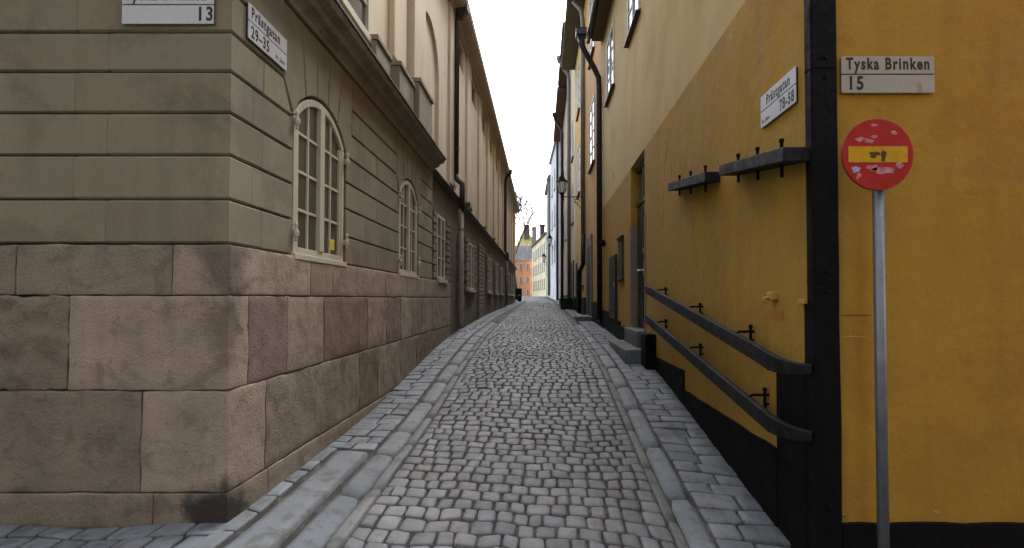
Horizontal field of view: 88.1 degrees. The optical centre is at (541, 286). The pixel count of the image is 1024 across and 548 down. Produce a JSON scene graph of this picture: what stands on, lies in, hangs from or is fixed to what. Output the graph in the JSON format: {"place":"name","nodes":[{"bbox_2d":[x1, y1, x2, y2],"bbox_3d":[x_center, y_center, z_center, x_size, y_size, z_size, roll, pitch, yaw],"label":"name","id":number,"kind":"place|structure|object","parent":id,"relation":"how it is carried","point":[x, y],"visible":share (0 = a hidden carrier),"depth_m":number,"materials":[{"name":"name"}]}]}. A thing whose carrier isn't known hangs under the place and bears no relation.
{"place":"outdoors","nodes":[
{"label":"outdoors","id":0,"kind":"place"},
{"bbox_2d":[0,522,230,547],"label":"cross sidewalk","id":1,"kind":"structure","parent":0,"point":[170,535],"depth_m":3.00,"materials":[{"name":"stone"}]},
{"bbox_2d":[191,302,521,547],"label":"sidewalk","id":2,"kind":"structure","parent":0,"point":[432,365],"depth_m":5.45,"materials":[{"name":"stone"}]},
{"bbox_2d":[5,296,790,547],"bbox_3d":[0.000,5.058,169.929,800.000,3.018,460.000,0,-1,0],"label":"ground","id":3,"kind":"structure","parent":0,"point":[336,492],"depth_m":4.15,"materials":[{"name":"grey stone"}]},
{"bbox_2d":[0,0,519,526],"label":"corner building","id":4,"kind":"structure","parent":3,"relation":"on","point":[240,272],"depth_m":3.24,"materials":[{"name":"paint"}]},
{"bbox_2d":[122,0,214,24],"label":"street sign","id":5,"kind":"object","parent":4,"relation":"attached to","point":[168,12],"visible":1,"depth_m":3.22,"materials":[{"name":"white metal"}]},
{"bbox_2d":[246,2,286,71],"bbox_3d":[-1.891,-1.709,3.645,0.025,0.233,0.510,0,-1,0],"label":"street sign","id":6,"kind":"object","parent":4,"relation":"attached to","point":[266,37],"visible":1,"depth_m":3.60,"materials":[{"name":"white metal"}]},
{"bbox_2d":[287,100,349,266],"bbox_3d":[-1.900,-0.892,4.576,0.093,1.382,1.100,0,-1,0],"label":"window","id":7,"kind":"structure","parent":4,"relation":"in","point":[318,161],"depth_m":4.52,"materials":[{"name":"paint"}]},
{"bbox_2d":[339,0,371,44],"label":"window","id":8,"kind":"structure","parent":4,"relation":"in","point":[359,11],"depth_m":5.85,"materials":[{"name":"paint"}]},
{"bbox_2d":[396,181,420,278],"bbox_3d":[-1.900,-0.824,7.591,0.093,1.382,1.100,0,-1,0],"label":"window","id":9,"kind":"structure","parent":4,"relation":"in","point":[408,212],"depth_m":7.55,"materials":[{"name":"paint"}]},
{"bbox_2d":[434,213,447,283],"bbox_3d":[-1.910,-0.707,10.074,0.100,1.270,0.910,0,-1,0],"label":"window","id":10,"kind":"structure","parent":4,"relation":"in","point":[440,226],"depth_m":10.04,"materials":[{"name":"paint"}]},
{"bbox_2d":[459,48,460,67],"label":"mezzanine window","id":11,"kind":"structure","parent":4,"relation":"in","point":[459,48],"depth_m":13.23,"materials":[{"name":"brown glass"}]},
{"bbox_2d":[467,242,475,291],"bbox_3d":[-1.910,-0.513,14.415,0.100,1.320,1.220,0,-1,0],"label":"window","id":12,"kind":"structure","parent":4,"relation":"in","point":[471,247],"depth_m":14.39,"materials":[{"name":"glass"}]},
{"bbox_2d":[487,258,492,293],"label":"window","id":13,"kind":"structure","parent":4,"relation":"in","point":[490,260],"depth_m":20.00,"materials":[{"name":"paint"}]},
{"bbox_2d":[495,263,498,294],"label":"window","id":14,"kind":"structure","parent":4,"relation":"in","point":[496,265],"depth_m":22.59,"materials":[{"name":"glass"}]},
{"bbox_2d":[500,267,503,294],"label":"window","id":15,"kind":"structure","parent":4,"relation":"in","point":[501,293],"depth_m":25.40,"materials":[{"name":"paint"}]},
{"bbox_2d":[508,273,510,295],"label":"window","id":16,"kind":"structure","parent":4,"relation":"in","point":[508,273],"depth_m":30.91,"materials":[{"name":"glass"}]},
{"bbox_2d":[224,450,367,547],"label":"kerb slab","id":17,"kind":"structure","parent":3,"relation":"on","point":[276,525],"depth_m":3.43,"materials":[{"name":"stone"}]},
{"bbox_2d":[286,301,525,547],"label":"gutter","id":18,"kind":"object","parent":3,"relation":"on","point":[321,528],"visible":0.84,"depth_m":4.14,"materials":[{"name":"stone"}]},
{"bbox_2d":[326,301,526,547],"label":"road edge","id":19,"kind":"object","parent":3,"relation":"on","point":[348,527],"visible":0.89,"depth_m":4.14,"materials":[{"name":"stone"}]},
{"bbox_2d":[513,209,515,302],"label":"narrow house","id":20,"kind":"structure","parent":3,"relation":"on","point":[514,238],"depth_m":38.19,"materials":[{"name":"paint"}]},
{"bbox_2d":[515,246,531,295],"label":"orange red house","id":21,"kind":"structure","parent":3,"relation":"on","point":[523,270],"depth_m":85.07,"materials":[{"name":"stone"}]},
{"bbox_2d":[516,225,536,245],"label":"gabled house","id":22,"kind":"structure","parent":3,"relation":"on","point":[527,239],"depth_m":95.97,"materials":[{"name":"metal"}]},
{"bbox_2d":[514,180,540,287],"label":"bare tree","id":23,"kind":"object","parent":3,"relation":"on","point":[525,205],"visible":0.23,"depth_m":48.38,"materials":[{"name":"brown plant"}]},
{"bbox_2d":[531,224,546,296],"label":"pale yellow house","id":24,"kind":"structure","parent":3,"relation":"on","point":[539,270],"depth_m":73.62,"materials":[{"name":"paint"}]},
{"bbox_2d":[544,174,550,297],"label":"grey house","id":25,"kind":"structure","parent":3,"relation":"on","point":[547,192],"depth_m":56.37,"materials":[{"name":"paint"}]},
{"bbox_2d":[549,142,560,300],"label":"white house","id":26,"kind":"structure","parent":3,"relation":"on","point":[555,160],"depth_m":49.06,"materials":[{"name":"paint"}]},
{"bbox_2d":[547,234,553,249],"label":"street lantern","id":27,"kind":"object","parent":26,"relation":"attached to","point":[549,238],"visible":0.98,"depth_m":49.99,"materials":[{"name":"black paint"}]},
{"bbox_2d":[552,87,566,298],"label":"brown cream house","id":28,"kind":"structure","parent":3,"relation":"on","point":[559,114],"depth_m":38.04,"materials":[{"name":"paint"}]},
{"bbox_2d":[565,209,566,241],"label":"window","id":29,"kind":"structure","parent":28,"relation":"in","point":[566,209],"depth_m":34.84,"materials":[{"name":"white wood"}]},
{"bbox_2d":[565,157,566,191],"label":"window","id":30,"kind":"structure","parent":28,"relation":"in","point":[566,157],"depth_m":34.92,"materials":[{"name":"white wood"}]},
{"bbox_2d":[558,299,572,308],"bbox_3d":[1.250,0.955,27.985,0.700,0.660,2.300,0,-1,0],"label":"planter box","id":31,"kind":"object","parent":3,"relation":"on","point":[565,303],"visible":0.73,"depth_m":26.93,"materials":[{"name":"black paint"}]},
{"bbox_2d":[557,22,574,309],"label":"cream house","id":32,"kind":"structure","parent":3,"relation":"on","point":[566,78],"depth_m":29.51,"materials":[{"name":"paint"}]},
{"bbox_2d":[570,263,571,298],"bbox_3d":[1.620,-0.082,29.429,0.060,2.400,1.200,0,-1,0],"label":"door","id":33,"kind":"structure","parent":32,"relation":"in","point":[570,263],"depth_m":29.05,"materials":[{"name":"black wood"}]},
{"bbox_2d":[571,183,573,225],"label":"window","id":34,"kind":"structure","parent":32,"relation":"in","point":[573,183],"depth_m":27.34,"materials":[{"name":"white wood"}]},
{"bbox_2d":[571,117,573,162],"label":"window","id":35,"kind":"structure","parent":32,"relation":"in","point":[573,117],"depth_m":27.47,"materials":[{"name":"white wood"}]},
{"bbox_2d":[572,260,573,298],"bbox_3d":[1.620,-0.130,27.330,0.060,2.400,1.200,0,-1,0],"label":"door","id":36,"kind":"structure","parent":32,"relation":"in","point":[573,260],"depth_m":27.17,"materials":[{"name":"brown wood"}]},
{"bbox_2d":[561,0,585,314],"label":"yellow house","id":37,"kind":"structure","parent":3,"relation":"on","point":[573,58],"depth_m":21.98,"materials":[{"name":"paint"}]},
{"bbox_2d":[556,172,580,207],"bbox_3d":[1.120,-3.856,21.393,1.079,1.620,0.416,0,-1,0],"label":"street lantern","id":38,"kind":"object","parent":37,"relation":"attached to","point":[561,181],"visible":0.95,"depth_m":21.32,"materials":[{"name":"black paint"}]},
{"bbox_2d":[575,263,576,309],"bbox_3d":[1.625,0.011,24.736,0.050,2.200,0.900,0,-1,0],"label":"door","id":39,"kind":"structure","parent":37,"relation":"in","point":[576,263],"depth_m":24.92,"materials":[{"name":"brown wood"}]},
{"bbox_2d":[575,60,579,121],"bbox_3d":[1.615,-8.667,23.483,0.110,2.105,1.720,0,-1,0],"label":"window","id":40,"kind":"structure","parent":37,"relation":"in","point":[578,73],"depth_m":23.44,"materials":[{"name":"white wood"}]},
{"bbox_2d":[576,141,579,199],"bbox_3d":[1.615,-5.118,23.402,0.110,2.205,1.720,0,-1,0],"label":"window","id":41,"kind":"structure","parent":37,"relation":"in","point":[578,150],"depth_m":23.36,"materials":[{"name":"white wood"}]},
{"bbox_2d":[585,0,602,325],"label":"orange house","id":42,"kind":"structure","parent":3,"relation":"on","point":[593,48],"depth_m":17.14,"materials":[{"name":"paint"}]},
{"bbox_2d":[587,246,589,313],"bbox_3d":[1.606,-0.219,17.905,0.048,2.250,1.150,0,-1,0],"label":"door","id":43,"kind":"structure","parent":42,"relation":"in","point":[588,249],"depth_m":17.81,"materials":[{"name":"brown wood"}]},
{"bbox_2d":[587,0,594,69],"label":"window","id":44,"kind":"structure","parent":42,"relation":"in","point":[592,43],"depth_m":17.58,"materials":[{"name":"white wood"}]},
{"bbox_2d":[587,94,594,173],"bbox_3d":[1.615,-4.909,17.161,0.110,2.105,1.770,0,-1,0],"label":"window","id":45,"kind":"structure","parent":42,"relation":"in","point":[592,109],"depth_m":17.03,"materials":[{"name":"white wood"}]},
{"bbox_2d":[552,301,688,547],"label":"road edge","id":46,"kind":"object","parent":3,"relation":"on","point":[674,528],"visible":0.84,"depth_m":4.60,"materials":[{"name":"stone"}]},
{"bbox_2d":[554,301,716,547],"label":"gutter","id":47,"kind":"object","parent":3,"relation":"on","point":[692,527],"visible":0.88,"depth_m":4.60,"materials":[{"name":"stone"}]},
{"bbox_2d":[641,333,655,369],"bbox_3d":[1.580,1.030,7.793,0.169,0.699,0.396,0,-1,0],"label":"guard stone","id":48,"kind":"object","parent":3,"relation":"on","point":[648,351],"visible":0.66,"depth_m":7.60,"materials":[{"name":"black stone"}]},
{"bbox_2d":[575,0,1023,547],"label":"ochre house","id":49,"kind":"structure","parent":3,"relation":"on","point":[783,266],"depth_m":3.23,"materials":[{"name":"paint"}]},
{"bbox_2d":[604,20,614,107],"bbox_3d":[1.615,-5.264,12.573,0.110,1.505,1.420,0,-1,0],"label":"window","id":50,"kind":"structure","parent":49,"relation":"in","point":[610,48],"depth_m":12.52,"materials":[{"name":"white wood"}]},
{"bbox_2d":[609,254,616,318],"bbox_3d":[1.613,0.012,12.003,0.075,1.420,1.000,0,-1,0],"label":"cellar door","id":51,"kind":"structure","parent":49,"relation":"in","point":[613,259],"depth_m":11.71,"materials":[{"name":"metal"}]},
{"bbox_2d":[623,0,640,47],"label":"window","id":52,"kind":"structure","parent":49,"relation":"in","point":[633,6],"depth_m":9.46,"materials":[{"name":"white wood"}]},
{"bbox_2d":[637,202,644,328],"bbox_3d":[1.748,-0.369,9.081,0.163,2.190,1.260,0,-1,0],"label":"door","id":53,"kind":"structure","parent":49,"relation":"in","point":[641,210],"depth_m":9.35,"materials":[{"name":"wood"}]},
{"bbox_2d":[668,165,719,195],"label":"timber beam","id":54,"kind":"structure","parent":49,"relation":"attached to","point":[704,178],"depth_m":5.23,"materials":[{"name":"black paint"}]},
{"bbox_2d":[645,285,811,374],"bbox_3d":[1.568,0.261,5.357,0.185,0.669,4.377,0,-1,0],"label":"wall rail","id":55,"kind":"object","parent":49,"relation":"attached to","point":[767,359],"depth_m":4.08,"materials":[{"name":"black metal"}]},
{"bbox_2d":[645,314,812,441],"bbox_3d":[1.568,0.670,5.348,0.185,0.649,4.377,0,-1,0],"label":"wall rail","id":56,"kind":"object","parent":49,"relation":"attached to","point":[761,415],"depth_m":4.00,"materials":[{"name":"black metal"}]},
{"bbox_2d":[719,138,809,182],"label":"timber beam","id":57,"kind":"structure","parent":49,"relation":"attached to","point":[781,157],"depth_m":3.48,"materials":[{"name":"black paint"}]},
{"bbox_2d":[761,66,797,128],"bbox_3d":[1.641,-1.297,3.660,0.025,0.235,0.540,0,-1,0],"label":"street sign","id":58,"kind":"object","parent":49,"relation":"attached to","point":[779,98],"visible":1,"depth_m":3.60,"materials":[{"name":"white metal"}]},
{"bbox_2d":[840,57,934,92],"bbox_3d":[2.106,-1.290,3.221,0.568,0.225,0.025,0,-1,0],"label":"street sign","id":59,"kind":"object","parent":49,"relation":"attached to","point":[886,75],"visible":1,"depth_m":3.21,"materials":[{"name":"metal"}]},
{"bbox_2d":[344,296,675,547],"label":"road","id":60,"kind":"structure","parent":0,"point":[540,313],"depth_m":4.45,"materials":[{"name":"stone"}]},
{"bbox_2d":[278,338,776,545],"bbox_3d":[-0.122,1.418,6.867,3.610,1.032,9.001,0,-1,0],"label":"grit","id":61,"kind":"object","parent":60,"relation":"on","point":[464,455],"visible":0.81,"depth_m":4.27,"materials":[{"name":"grey stone"}]},
{"bbox_2d":[468,0,566,243],"label":"sky","id":62,"kind":"structure","parent":0,"point":[519,41],"materials":[{"name":"white"}]},
{"bbox_2d":[555,301,789,547],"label":"sidewalk","id":63,"kind":"structure","parent":0,"point":[717,506],"depth_m":4.55,"materials":[{"name":"stone"}]},
{"bbox_2d":[574,315,591,320],"bbox_3d":[1.370,1.051,17.481,0.469,0.200,1.806,0,-1,0],"label":"door step","id":64,"kind":"object","parent":63,"relation":"on","point":[582,317],"depth_m":16.58,"materials":[{"name":"stone"}]},
{"bbox_2d":[609,327,644,364],"bbox_3d":[1.604,1.040,8.989,0.678,0.637,1.986,0,-1,0],"label":"door step","id":65,"kind":"object","parent":63,"relation":"on","point":[627,349],"depth_m":8.50,"materials":[{"name":"stone"}]},
{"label":"cross street","id":66,"kind":"structure","parent":0,"visible":0},
{"bbox_2d":[840,119,913,547],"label":"no entry sign","id":67,"kind":"object","parent":66,"relation":"on","point":[877,155],"visible":1,"depth_m":2.94,"materials":[{"name":"metal"}]},
{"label":"far pavement","id":68,"kind":"structure","parent":0,"visible":0},
{"bbox_2d":[515,288,521,299],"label":"utility cabinet","id":69,"kind":"object","parent":68,"relation":"on","point":[518,291],"visible":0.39,"depth_m":46.00,"materials":[{"name":"black metal"}]}
]}

